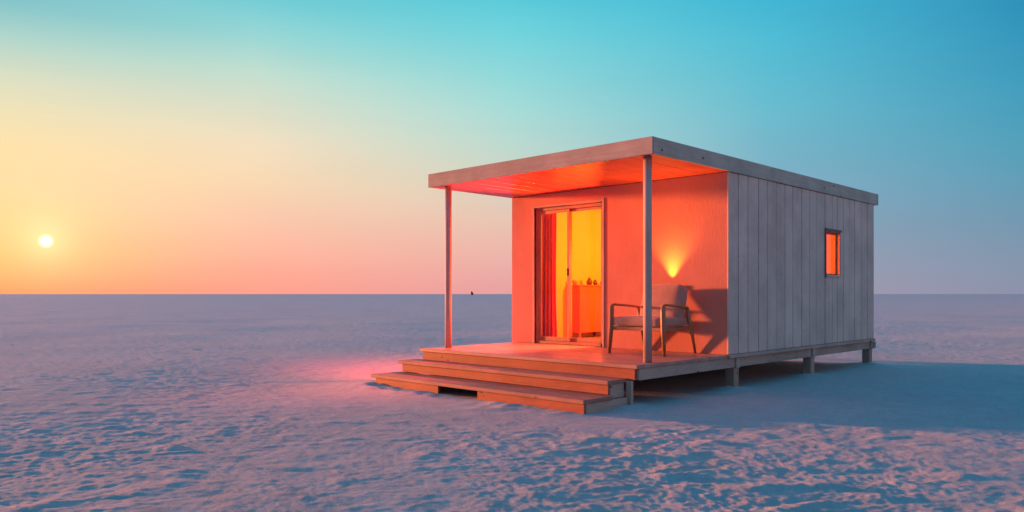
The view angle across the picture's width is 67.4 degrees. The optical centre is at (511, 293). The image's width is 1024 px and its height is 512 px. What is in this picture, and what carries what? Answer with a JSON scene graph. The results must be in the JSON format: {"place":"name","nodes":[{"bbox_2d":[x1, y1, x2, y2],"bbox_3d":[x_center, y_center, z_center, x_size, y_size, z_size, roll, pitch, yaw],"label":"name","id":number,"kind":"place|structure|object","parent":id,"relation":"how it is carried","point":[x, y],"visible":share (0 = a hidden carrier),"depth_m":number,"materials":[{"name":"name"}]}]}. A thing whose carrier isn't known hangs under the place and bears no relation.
{"place":"outdoors","nodes":[
{"label":"outdoors","id":0,"kind":"place"},
{"bbox_2d":[0,294,1023,511],"bbox_3d":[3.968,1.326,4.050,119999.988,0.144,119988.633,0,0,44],"label":"sand ground","id":1,"kind":"structure","parent":0,"point":[198,403],"depth_m":8.02,"materials":[{"name":"white snow"}]},
{"bbox_2d":[371,136,877,413],"bbox_3d":[2.397,-0.197,12.840,4.182,3.360,8.588,0,0,44],"label":"cabin","id":2,"kind":"object","parent":1,"relation":"on","point":[764,263],"visible":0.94,"depth_m":11.28,"materials":[{"name":"grey wood"}]},
{"bbox_2d":[542,213,557,336],"bbox_3d":[0.536,-0.355,13.158,0.605,2.280,0.090,0,0,44],"label":"curtain","id":3,"kind":"object","parent":2,"relation":"in","point":[549,278],"visible":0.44,"depth_m":13.04,"materials":[{"name":"red fabric"}]},
{"bbox_2d":[533,198,604,346],"bbox_3d":[0.937,-0.337,12.510,1.515,2.328,0.144,0,0,44],"label":"sliding door","id":4,"kind":"structure","parent":2,"relation":"in","point":[537,241],"depth_m":12.54,"materials":[{"name":"brown wood"}]},
{"bbox_2d":[566,285,600,337],"bbox_3d":[1.789,0.318,14.731,0.318,0.975,1.930,0,0,44],"label":"cabinet","id":5,"kind":"object","parent":2,"relation":"on","point":[586,308],"visible":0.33,"depth_m":14.13,"materials":[{"name":"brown wood"}]},
{"bbox_2d":[572,280,579,284],"bbox_3d":[1.165,-0.212,14.131,0.164,0.085,0.164,0,0,44],"label":"bowl","id":6,"kind":"object","parent":5,"relation":"on","point":[575,282],"visible":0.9,"depth_m":14.08,"materials":[{"name":"orange ceramic"}]},
{"bbox_2d":[586,277,591,284],"bbox_3d":[1.445,-0.243,14.346,0.116,0.147,0.114,0,0,44],"label":"jar","id":7,"kind":"object","parent":5,"relation":"on","point":[589,281],"visible":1,"depth_m":14.31,"materials":[{"name":"ceramic"}]},
{"bbox_2d":[608,284,696,356],"bbox_3d":[1.981,0.347,10.783,0.945,0.979,0.865,0,0,44],"label":"armchair","id":8,"kind":"object","parent":2,"relation":"on","point":[669,307],"visible":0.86,"depth_m":10.63,"materials":[{"name":"white fabric"}]},
{"bbox_2d":[825,228,841,277],"bbox_3d":[5.381,-0.684,13.030,0.173,0.830,0.690,0,0,44],"label":"window","id":9,"kind":"structure","parent":2,"relation":"in","point":[835,234],"depth_m":13.22,"materials":[{"name":"glass"}]},
{"bbox_2d":[0,0,1023,293],"label":"sky","id":10,"kind":"structure","parent":0,"point":[147,146],"materials":[{"name":"blue"}]}
]}

